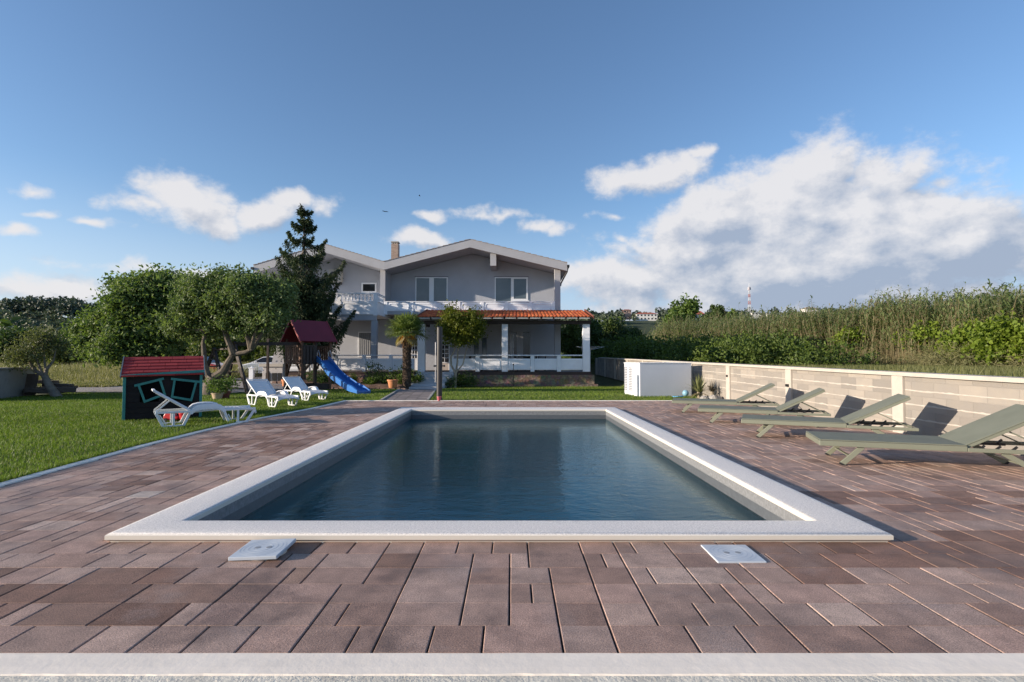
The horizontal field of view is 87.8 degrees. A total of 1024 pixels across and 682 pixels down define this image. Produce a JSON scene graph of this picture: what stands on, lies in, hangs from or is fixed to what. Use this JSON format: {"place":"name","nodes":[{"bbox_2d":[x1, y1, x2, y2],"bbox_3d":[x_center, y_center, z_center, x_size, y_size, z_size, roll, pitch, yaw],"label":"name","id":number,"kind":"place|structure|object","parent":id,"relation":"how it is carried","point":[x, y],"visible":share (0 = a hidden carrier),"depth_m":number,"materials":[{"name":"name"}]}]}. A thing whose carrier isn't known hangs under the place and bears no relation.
{"place":"outdoors","nodes":[
{"label":"outdoors","id":0,"kind":"place"},
{"bbox_2d":[16,315,251,361],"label":"hills","id":1,"kind":"structure","parent":0,"point":[37,318],"depth_m":292.84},
{"bbox_2d":[0,295,100,317],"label":"pine wood","id":2,"kind":"object","parent":1,"relation":"on","point":[65,305],"visible":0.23,"depth_m":300.95,"materials":[{"name":"plant"}]},
{"bbox_2d":[0,309,241,362],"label":"scrub wood","id":3,"kind":"object","parent":1,"relation":"on","point":[9,315],"visible":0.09,"depth_m":279.88,"materials":[{"name":"plant"}]},
{"bbox_2d":[0,387,693,478],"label":"lawn","id":4,"kind":"structure","parent":0,"point":[187,427],"depth_m":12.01,"materials":[{"name":"plant"}]},
{"bbox_2d":[0,367,36,398],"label":"garden wall","id":5,"kind":"structure","parent":4,"relation":"on","point":[12,382],"depth_m":17.08,"materials":[{"name":"grey concrete"}]},
{"bbox_2d":[23,374,38,395],"bbox_3d":[-16.262,1.474,17.921,0.670,0.720,0.325,0,-2,0],"label":"leaning board","id":6,"kind":"object","parent":4,"relation":"on","point":[31,380],"visible":0.61,"depth_m":17.92,"materials":[{"name":"wood"}]},
{"bbox_2d":[27,387,48,393],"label":"timber beam","id":7,"kind":"structure","parent":4,"relation":"on","point":[45,391],"depth_m":17.47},
{"bbox_2d":[25,387,44,392],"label":"timber beam","id":8,"kind":"structure","parent":7,"relation":"on","point":[36,389],"depth_m":17.44,"materials":[{"name":"wood"}]},
{"bbox_2d":[0,318,86,396],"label":"leaning tree","id":9,"kind":"object","parent":4,"relation":"on","point":[47,343],"visible":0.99,"depth_m":17.38,"materials":[{"name":"green plant"}]},
{"bbox_2d":[120,355,204,419],"bbox_3d":[-7.444,0.950,11.394,1.454,1.307,1.435,1,-2,-32],"label":"playhouse","id":10,"kind":"object","parent":4,"relation":"on","point":[178,379],"visible":0.94,"depth_m":10.91,"materials":[{"name":"teal paint"}]},
{"bbox_2d":[134,377,165,402],"bbox_3d":[-7.299,0.993,10.730,0.536,0.510,0.026,1,-2,-32],"label":"window frame","id":11,"kind":"structure","parent":10,"relation":"in","point":[160,379],"depth_m":10.72,"materials":[{"name":"teal paint"}]},
{"bbox_2d":[171,378,199,400],"bbox_3d":[-6.785,1.008,11.050,0.522,0.500,0.026,1,-2,-32],"label":"window frame","id":12,"kind":"structure","parent":10,"relation":"in","point":[174,379],"depth_m":11.02,"materials":[{"name":"teal paint"}]},
{"bbox_2d":[0,399,342,481],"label":"kerb grass","id":13,"kind":"structure","parent":4,"relation":"on","point":[74,460],"depth_m":7.15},
{"bbox_2d":[163,413,179,421],"bbox_3d":[-6.582,1.470,10.305,0.268,0.190,0.194,0,-2,0],"label":"toy","id":14,"kind":"object","parent":4,"relation":"on","point":[166,417],"visible":0.41,"depth_m":10.24,"materials":[{"name":"red plastic"}]},
{"bbox_2d":[151,389,256,426],"bbox_3d":[-5.810,1.222,10.072,1.685,0.669,0.600,1,-3,-36],"label":"plastic lounger","id":15,"kind":"object","parent":4,"relation":"on","point":[200,407],"visible":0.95,"depth_m":9.90,"materials":[{"name":"plastic"}]},
{"bbox_2d":[202,374,232,398],"bbox_3d":[-9.045,1.389,16.328,0.886,0.779,0.969,0,-2,0],"label":"flower pot","id":16,"kind":"object","parent":4,"relation":"on","point":[217,394],"visible":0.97,"depth_m":16.17,"materials":[{"name":"ceramic"}]},
{"bbox_2d":[206,375,241,398],"bbox_3d":[-8.981,1.335,16.542,1.002,0.901,1.161,1,-2,-24],"label":"flower pot","id":17,"kind":"object","parent":4,"relation":"on","point":[227,391],"visible":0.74,"depth_m":16.49,"materials":[{"name":"brown ceramic"}]},
{"bbox_2d":[152,261,303,394],"bbox_3d":[-9.755,-0.340,18.406,5.737,5.017,2.758,-1,-2,17],"label":"fruit tree","id":18,"kind":"object","parent":4,"relation":"on","point":[216,301],"visible":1,"depth_m":17.96,"materials":[{"name":"green plant"}]},
{"bbox_2d":[246,379,298,406],"bbox_3d":[-6.331,1.362,14.038,1.686,0.669,0.600,-2,-3,38],"label":"plastic lounger","id":19,"kind":"object","parent":4,"relation":"on","point":[262,388],"visible":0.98,"depth_m":14.13,"materials":[{"name":"plastic"}]},
{"bbox_2d":[202,319,370,393],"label":"play tower","id":20,"kind":"structure","parent":4,"relation":"on","point":[297,335],"depth_m":20.94,"materials":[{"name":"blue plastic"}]},
{"bbox_2d":[282,376,328,400],"bbox_3d":[-6.300,1.438,16.180,1.685,0.669,0.600,-2,-3,40],"label":"plastic lounger","id":21,"kind":"object","parent":4,"relation":"on","point":[297,384],"visible":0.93,"depth_m":16.32,"materials":[{"name":"plastic"}]},
{"bbox_2d":[0,400,671,486],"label":"kerb","id":22,"kind":"structure","parent":4,"relation":"on","point":[19,479],"depth_m":8.14,"materials":[{"name":"white concrete"}]},
{"bbox_2d":[272,381,405,388],"bbox_3d":[-8.740,2.300,26.851,6.720,0.542,0.168,0,-2,0],"label":"bed edging","id":23,"kind":"object","parent":4,"relation":"on","point":[277,382],"visible":0.24,"depth_m":26.80,"materials":[{"name":"stone"}]},
{"bbox_2d":[0,388,697,400],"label":"lawn grass","id":24,"kind":"structure","parent":4,"relation":"on","point":[312,398],"depth_m":17.48,"materials":[{"name":"plant"}]},
{"bbox_2d":[303,377,406,388],"bbox_3d":[-8.775,2.243,28.538,6.850,0.566,3.400,0,-2,0],"label":"soil bed","id":25,"kind":"object","parent":4,"relation":"on","point":[336,385],"visible":0.17,"depth_m":27.34,"materials":[{"name":"soil"}]},
{"bbox_2d":[261,204,356,377],"bbox_3d":[-11.503,-2.339,28.804,5.486,10.168,5.427,0,-2,0],"label":"fir tree","id":26,"kind":"object","parent":25,"relation":"on","point":[315,302],"visible":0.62,"depth_m":28.45,"materials":[{"name":"green plant"}]},
{"bbox_2d":[304,367,327,382],"bbox_3d":[-10.064,1.742,27.592,1.661,1.046,1.326,0,-2,0],"label":"shrub","id":27,"kind":"object","parent":25,"relation":"on","point":[320,376],"visible":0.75,"depth_m":27.45,"materials":[{"name":"green plant"}]},
{"bbox_2d":[348,369,360,381],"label":"shrub","id":28,"kind":"object","parent":25,"relation":"on","point":[354,377],"visible":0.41,"depth_m":28.36,"materials":[{"name":"green plant"}]},
{"bbox_2d":[360,377,375,383],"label":"shrub","id":29,"kind":"object","parent":25,"relation":"on","point":[370,380],"visible":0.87,"depth_m":28.05,"materials":[{"name":"green plant"}]},
{"bbox_2d":[361,358,388,383],"bbox_3d":[-7.210,1.669,28.443,1.559,1.526,1.375,-1,-2,28],"label":"shrub","id":30,"kind":"object","parent":25,"relation":"on","point":[376,376],"visible":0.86,"depth_m":28.48,"materials":[{"name":"green plant"}]},
{"bbox_2d":[381,365,402,383],"bbox_3d":[-6.230,1.839,28.421,1.794,1.189,1.671,0,-2,0],"label":"shrub","id":31,"kind":"object","parent":25,"relation":"on","point":[397,375],"visible":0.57,"depth_m":28.25,"materials":[{"name":"green plant"}]},
{"bbox_2d":[387,379,398,387],"bbox_3d":[-6.040,2.164,26.940,0.572,0.420,0.572,0,-2,0],"label":"flower pot","id":32,"kind":"object","parent":25,"relation":"on","point":[392,383],"visible":0.99,"depth_m":26.75,"materials":[{"name":"ceramic"}]},
{"bbox_2d":[383,312,431,388],"bbox_3d":[-5.448,0.529,27.630,2.686,4.072,2.672,0,-2,0],"label":"palm","id":33,"kind":"object","parent":25,"relation":"on","point":[404,326],"visible":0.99,"depth_m":27.39,"materials":[{"name":"green plant"}]},
{"bbox_2d":[380,389,435,399],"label":"path kerb","id":34,"kind":"structure","parent":4,"relation":"on","point":[428,398],"depth_m":17.95,"materials":[{"name":"grey concrete"}]},
{"bbox_2d":[411,368,424,382],"bbox_3d":[-5.062,1.928,28.069,1.098,0.980,1.038,0,-2,0],"label":"shrub","id":35,"kind":"object","parent":4,"relation":"on","point":[418,377],"visible":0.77,"depth_m":28.06,"materials":[{"name":"green plant"}]},
{"bbox_2d":[434,327,444,399],"bbox_3d":[-2.153,0.666,15.750,0.287,2.182,0.280,2,-3,-43],"label":"solar shower","id":36,"kind":"object","parent":4,"relation":"on","point":[439,365],"visible":0.9,"depth_m":15.70,"materials":[{"name":"black metal"}]},
{"bbox_2d":[445,376,458,388],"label":"shrub","id":37,"kind":"object","parent":4,"relation":"on","point":[449,383],"visible":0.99,"depth_m":28.10,"materials":[{"name":"green plant"}]},
{"bbox_2d":[433,298,491,387],"bbox_3d":[-2.651,0.188,28.335,3.197,4.914,2.661,0,-2,0],"label":"citrus tree","id":38,"kind":"object","parent":4,"relation":"on","point":[459,329],"visible":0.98,"depth_m":28.04,"materials":[{"name":"green plant"}]},
{"bbox_2d":[453,371,472,387],"bbox_3d":[-2.843,2.117,28.726,1.670,0.954,1.358,-1,-2,32],"label":"shrub","id":39,"kind":"object","parent":4,"relation":"on","point":[461,382],"visible":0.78,"depth_m":28.53,"materials":[{"name":"green plant"}]},
{"bbox_2d":[461,370,479,387],"bbox_3d":[-2.411,2.056,28.995,1.627,1.094,1.200,0,-2,0],"label":"shrub","id":40,"kind":"object","parent":4,"relation":"on","point":[470,377],"visible":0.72,"depth_m":28.87,"materials":[{"name":"green plant"}]},
{"bbox_2d":[624,362,690,396],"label":"equipment shed","id":41,"kind":"structure","parent":4,"relation":"on","point":[646,379],"depth_m":17.62,"materials":[{"name":"white paint"}]},
{"bbox_2d":[672,390,688,396],"bbox_3d":[5.431,1.692,17.138,0.538,0.230,0.200,0,-2,-4],"label":"blue ball","id":42,"kind":"object","parent":4,"relation":"on","point":[685,392],"visible":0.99,"depth_m":17.08,"materials":[{"name":"plastic"}]},
{"bbox_2d":[384,389,433,399],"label":"path","id":43,"kind":"structure","parent":0,"point":[419,395],"depth_m":17.80,"materials":[{"name":"concrete"}]},
{"bbox_2d":[0,401,1023,652],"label":"paving","id":44,"kind":"structure","parent":0,"point":[942,571],"depth_m":2.97,"materials":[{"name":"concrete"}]},
{"bbox_2d":[228,538,295,560],"bbox_3d":[-1.544,1.314,3.308,0.290,0.063,0.290,-2,-1,0],"label":"skimmer cover","id":45,"kind":"object","parent":44,"relation":"on","point":[260,550],"visible":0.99,"depth_m":3.27,"materials":[{"name":"grey plastic"}]},
{"bbox_2d":[104,407,893,543],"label":"swimming pool","id":46,"kind":"structure","parent":44,"relation":"in","point":[787,513],"depth_m":3.82,"materials":[{"name":"white concrete"}]},
{"bbox_2d":[238,419,766,520],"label":"water","id":47,"kind":"structure","parent":46,"relation":"in","point":[508,470],"depth_m":5.97,"materials":[{"name":"liquid"}]},
{"bbox_2d":[0,653,1023,675],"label":"deck edge","id":48,"kind":"object","parent":44,"relation":"on","point":[511,664],"visible":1,"depth_m":2.09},
{"bbox_2d":[672,383,778,414],"bbox_3d":[4.800,1.298,12.075,2.205,0.698,0.725,-1,-2,20],"label":"sun lounger","id":49,"kind":"object","parent":44,"relation":"on","point":[689,402],"visible":0.91,"depth_m":11.90,"materials":[{"name":"green paint"}]},
{"bbox_2d":[701,545,766,564],"bbox_3d":[1.362,1.318,3.287,0.290,0.023,0.290,0,-2,0],"label":"skimmer cover","id":50,"kind":"object","parent":44,"relation":"on","point":[737,554],"visible":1,"depth_m":3.25,"materials":[{"name":"grey plastic"}]},
{"bbox_2d":[698,388,830,427],"bbox_3d":[4.707,1.227,10.066,2.205,0.698,0.725,-1,-2,23],"label":"sun lounger","id":51,"kind":"object","parent":44,"relation":"on","point":[782,409],"visible":0.93,"depth_m":9.88,"materials":[{"name":"green paint"}]},
{"bbox_2d":[741,394,918,437],"bbox_3d":[4.736,1.151,8.124,2.250,0.713,0.740,-1,-2,25],"label":"sun lounger","id":52,"kind":"object","parent":44,"relation":"on","point":[769,423],"visible":0.94,"depth_m":7.92,"materials":[{"name":"green paint"}]},
{"bbox_2d":[806,404,1023,466],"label":"sun lounger","id":53,"kind":"object","parent":44,"relation":"on","point":[976,434],"visible":0.99,"depth_m":5.97,"materials":[{"name":"green paint"}]},
{"bbox_2d":[0,0,1023,320],"label":"sky","id":54,"kind":"structure","parent":0,"point":[835,152],"materials":[{"name":"blue"}]},
{"bbox_2d":[1,363,1023,395],"bbox_3d":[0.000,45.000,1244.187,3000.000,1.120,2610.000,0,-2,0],"label":"ground","id":55,"kind":"structure","parent":0,"point":[600,380],"depth_m":34.54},
{"bbox_2d":[0,323,42,362],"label":"tree","id":56,"kind":"object","parent":55,"relation":"on","point":[5,336],"visible":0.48,"depth_m":47.27,"materials":[{"name":"green plant"}]},
{"bbox_2d":[45,347,80,366],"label":"tree","id":57,"kind":"object","parent":55,"relation":"on","point":[65,360],"visible":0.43,"depth_m":44.34,"materials":[{"name":"green plant"}]},
{"bbox_2d":[62,336,96,364],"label":"tree","id":58,"kind":"object","parent":55,"relation":"on","point":[82,356],"visible":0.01,"depth_m":57.69,"materials":[{"name":"green plant"}]},
{"bbox_2d":[38,381,122,385],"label":"verge grass","id":59,"kind":"structure","parent":55,"relation":"on","point":[92,383],"depth_m":24.68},
{"bbox_2d":[0,315,237,359],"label":"wood","id":60,"kind":"object","parent":55,"relation":"on","point":[6,322],"depth_m":84.59,"materials":[{"name":"green plant"}]},
{"bbox_2d":[0,361,261,386],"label":"meadow grass","id":61,"kind":"structure","parent":55,"relation":"on","point":[79,373],"depth_m":31.32,"materials":[{"name":"plant"}]},
{"bbox_2d":[76,377,282,392],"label":"gravel drive","id":62,"kind":"structure","parent":55,"relation":"on","point":[120,388],"depth_m":22.03,"materials":[{"name":"gravel"}]},
{"bbox_2d":[46,263,200,369],"bbox_3d":[-14.819,-0.464,20.298,5.786,5.194,3.827,0,-2,0],"label":"walnut tree","id":63,"kind":"object","parent":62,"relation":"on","point":[117,324],"visible":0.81,"depth_m":19.69,"materials":[{"name":"green plant"}]},
{"bbox_2d":[248,366,259,380],"bbox_3d":[-13.247,1.782,27.454,0.640,0.980,0.280,0,-2,0],"label":"gate post","id":64,"kind":"object","parent":62,"relation":"on","point":[252,372],"visible":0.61,"depth_m":27.35,"materials":[{"name":"white paint"}]},
{"bbox_2d":[243,356,272,374],"bbox_3d":[-17.168,1.803,37.955,4.140,1.460,2.000,1,-2,-14],"label":"parked car","id":65,"kind":"object","parent":62,"relation":"on","point":[257,362],"visible":0.29,"depth_m":36.96,"materials":[{"name":"white paint"}]},
{"bbox_2d":[266,339,272,380],"bbox_3d":[-11.698,1.047,25.629,0.120,2.320,0.400,0,-2,0],"label":"pergola post","id":66,"kind":"object","parent":62,"relation":"on","point":[267,360],"visible":0.82,"depth_m":25.44,"materials":[{"name":"wood"}]},
{"bbox_2d":[259,345,288,382],"bbox_3d":[-12.410,1.164,27.811,1.251,2.240,0.830,0,-2,0],"label":"garden barbecue","id":67,"kind":"object","parent":62,"relation":"on","point":[276,369],"visible":0.45,"depth_m":27.46,"materials":[{"name":"beige paint"}]},
{"bbox_2d":[176,340,196,355],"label":"tree","id":68,"kind":"object","parent":55,"relation":"on","point":[184,350],"visible":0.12,"depth_m":59.17,"materials":[{"name":"green plant"}]},
{"bbox_2d":[184,332,227,361],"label":"tree","id":69,"kind":"object","parent":55,"relation":"on","point":[210,345],"visible":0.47,"depth_m":54.10,"materials":[{"name":"green plant"}]},
{"bbox_2d":[219,334,254,362],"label":"tree","id":70,"kind":"object","parent":55,"relation":"on","point":[223,357],"visible":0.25,"depth_m":51.25,"materials":[{"name":"green plant"}]},
{"bbox_2d":[230,332,257,360],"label":"tree","id":71,"kind":"object","parent":55,"relation":"on","point":[253,352],"visible":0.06,"depth_m":58.76,"materials":[{"name":"green plant"}]},
{"bbox_2d":[253,339,275,358],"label":"tree","id":72,"kind":"object","parent":55,"relation":"on","point":[260,353],"visible":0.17,"depth_m":50.77,"materials":[{"name":"green plant"}]},
{"bbox_2d":[251,239,597,388],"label":"house","id":73,"kind":"structure","parent":55,"relation":"on","point":[515,293],"depth_m":33.28,"materials":[{"name":"grey paint"}]},
{"bbox_2d":[358,332,370,356],"bbox_3d":[-9.529,0.218,34.649,0.999,1.640,0.070,0,-2,0],"label":"window","id":74,"kind":"structure","parent":73,"relation":"in","point":[358,332],"depth_m":34.64,"materials":[{"name":"white plastic"}]},
{"bbox_2d":[361,283,376,292],"bbox_3d":[-9.352,-3.488,34.780,0.978,0.648,0.070,0,-2,0],"label":"window","id":75,"kind":"structure","parent":73,"relation":"in","point":[365,287],"depth_m":34.76,"materials":[{"name":"white plastic"}]},
{"bbox_2d":[411,338,417,369],"bbox_3d":[-6.325,0.839,34.572,0.416,2.097,0.060,0,-2,0],"label":"door","id":76,"kind":"structure","parent":73,"relation":"in","point":[414,349],"depth_m":34.56,"materials":[{"name":"white plastic"}]},
{"bbox_2d":[415,277,447,300],"bbox_3d":[-5.253,-2.993,34.710,2.101,2.355,0.075,0,-2,0],"label":"balcony door","id":77,"kind":"structure","parent":73,"relation":"in","point":[426,288],"depth_m":34.71,"materials":[{"name":"glass"}]},
{"bbox_2d":[442,341,449,369],"bbox_3d":[-4.379,0.933,34.569,0.645,1.910,0.060,0,-2,0],"label":"door","id":78,"kind":"structure","parent":73,"relation":"in","point":[445,350],"depth_m":34.55,"materials":[{"name":"white plastic"}]},
{"bbox_2d":[473,337,487,357],"bbox_3d":[-2.060,0.391,34.590,0.957,1.365,0.075,0,-2,0],"label":"window","id":79,"kind":"structure","parent":73,"relation":"in","point":[482,349],"depth_m":34.57,"materials":[{"name":"glass"}]},
{"bbox_2d":[495,277,511,309],"bbox_3d":[-0.562,-2.992,34.712,1.123,2.355,0.070,0,-2,0],"label":"balcony door","id":80,"kind":"structure","parent":73,"relation":"in","point":[503,285],"depth_m":34.71,"materials":[{"name":"glass"}]},
{"bbox_2d":[508,331,530,358],"bbox_3d":[0.510,0.608,34.583,1.477,2.549,0.075,0,-2,0],"label":"window","id":81,"kind":"structure","parent":73,"relation":"in","point":[522,339],"depth_m":34.58,"materials":[{"name":"paint"}]},
{"bbox_2d":[512,277,527,299],"bbox_3d":[0.522,-3.407,34.727,1.037,1.527,0.070,0,-2,0],"label":"window","id":82,"kind":"structure","parent":73,"relation":"in","point":[519,284],"depth_m":34.71,"materials":[{"name":"glass"}]},
{"bbox_2d":[0,676,1023,681],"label":"deck block edge","id":83,"kind":"object","parent":55,"relation":"on","point":[511,678],"depth_m":2.00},
{"bbox_2d":[561,319,593,358],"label":"tree","id":84,"kind":"object","parent":55,"relation":"on","point":[571,338],"visible":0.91,"depth_m":44.49,"materials":[{"name":"green plant"}]},
{"bbox_2d":[580,318,607,354],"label":"tree","id":85,"kind":"object","parent":55,"relation":"on","point":[596,329],"visible":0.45,"depth_m":46.38,"materials":[{"name":"green plant"}]},
{"bbox_2d":[598,314,637,343],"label":"tree","id":86,"kind":"object","parent":55,"relation":"on","point":[614,327],"visible":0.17,"depth_m":51.20,"materials":[{"name":"green plant"}]},
{"bbox_2d":[615,327,644,341],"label":"tree","id":87,"kind":"object","parent":55,"relation":"on","point":[631,330],"visible":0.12,"depth_m":49.51,"materials":[{"name":"green plant"}]},
{"bbox_2d":[660,309,679,331],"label":"tree","id":88,"kind":"object","parent":55,"relation":"on","point":[672,314],"visible":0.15,"depth_m":83.96,"materials":[{"name":"green plant"}]},
{"bbox_2d":[660,292,705,334],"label":"tree","id":89,"kind":"object","parent":55,"relation":"on","point":[691,306],"visible":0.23,"depth_m":87.29,"materials":[{"name":"green plant"}]},
{"bbox_2d":[685,373,714,398],"bbox_3d":[5.846,1.505,16.470,1.168,1.026,1.062,1,-2,-20],"label":"yucca","id":90,"kind":"object","parent":55,"relation":"on","point":[698,387],"visible":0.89,"depth_m":16.50,"materials":[{"name":"green plant"}]},
{"bbox_2d":[707,379,718,394],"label":"yucca","id":91,"kind":"object","parent":55,"relation":"on","point":[712,388],"visible":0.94,"depth_m":16.32,"materials":[{"name":"plant"}]},
{"bbox_2d":[708,304,726,321],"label":"tree","id":92,"kind":"object","parent":55,"relation":"on","point":[722,312],"visible":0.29,"depth_m":85.38,"materials":[{"name":"green plant"}]},
{"bbox_2d":[561,323,887,365],"bbox_3d":[10.537,0.970,42.613,12.157,3.845,35.296,1,-2,-24],"label":"bramble thicket","id":93,"kind":"object","parent":55,"relation":"on","point":[780,349],"visible":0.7,"depth_m":32.24,"materials":[{"name":"green plant"}]},
{"bbox_2d":[726,308,738,322],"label":"tree","id":94,"kind":"object","parent":55,"relation":"on","point":[732,311],"visible":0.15,"depth_m":84.07,"materials":[{"name":"green plant"}]},
{"bbox_2d":[593,363,1023,375],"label":"wall top grass","id":95,"kind":"structure","parent":55,"relation":"on","point":[912,371],"depth_m":8.76,"materials":[{"name":"plant"}]},
{"bbox_2d":[595,357,1023,455],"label":"boundary wall","id":96,"kind":"structure","parent":55,"relation":"on","point":[938,404],"depth_m":9.36,"materials":[{"name":"concrete"}]},
{"bbox_2d":[645,277,1023,365],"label":"reed canes","id":97,"kind":"object","parent":55,"relation":"on","point":[893,353],"visible":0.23,"depth_m":34.73,"materials":[{"name":"plant"}]},
{"bbox_2d":[710,308,1023,366],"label":"vine thicket","id":98,"kind":"object","parent":55,"relation":"on","point":[988,337],"visible":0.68,"depth_m":23.57,"materials":[{"name":"green plant"}]},
{"bbox_2d":[810,337,1023,367],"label":"dry scrub","id":99,"kind":"object","parent":55,"relation":"on","point":[930,359],"visible":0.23,"depth_m":25.21,"materials":[{"name":"plant"}]},
{"bbox_2d":[443,386,624,389],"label":"lawn grass","id":100,"kind":"structure","parent":0,"point":[549,387],"depth_m":28.31,"materials":[{"name":"plant"}]},
{"bbox_2d":[561,320,700,336],"bbox_3d":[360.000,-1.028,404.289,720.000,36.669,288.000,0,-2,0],"label":"hills","id":101,"kind":"structure","parent":0,"point":[642,325],"depth_m":371.74,"materials":[{"name":"plant"}]},
{"bbox_2d":[622,309,630,319],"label":"distant house","id":102,"kind":"structure","parent":101,"relation":"on","point":[627,312],"depth_m":404.99,"materials":[{"name":"paint"}]},
{"bbox_2d":[634,313,656,320],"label":"distant house","id":103,"kind":"structure","parent":101,"relation":"on","point":[645,316],"depth_m":400.38,"materials":[{"name":"white paint"}]},
{"bbox_2d":[561,311,858,356],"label":"scrub wood","id":104,"kind":"object","parent":101,"relation":"on","point":[603,316],"visible":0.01,"depth_m":387.87,"materials":[{"name":"plant"}]},
{"bbox_2d":[566,306,929,320],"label":"ridge wood","id":105,"kind":"object","parent":101,"relation":"on","point":[661,311],"visible":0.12,"depth_m":408.29,"materials":[{"name":"plant"}]},
{"bbox_2d":[748,287,750,310],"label":"radio mast","id":106,"kind":"object","parent":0,"point":[749,289],"visible":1,"depth_m":381.13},
{"bbox_2d":[748,363,1023,376],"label":"field grass","id":107,"kind":"structure","parent":0,"point":[988,370],"depth_m":17.51,"materials":[{"name":"plant"}]},
{"bbox_3d":[-15.699,1.648,18.294,0.969,0.197,0.682,0,-2,0],"label":"timber beam","id":108,"kind":"object","parent":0,"visible":0},
{"bbox_2d":[42,382,73,386],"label":"timber beam","id":109,"kind":"structure","parent":108,"relation":"on","point":[57,384],"depth_m":18.40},
{"bbox_2d":[56,386,75,391],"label":"timber beam","id":110,"kind":"structure","parent":108,"relation":"on","point":[65,389],"depth_m":18.09,"materials":[{"name":"wood"}]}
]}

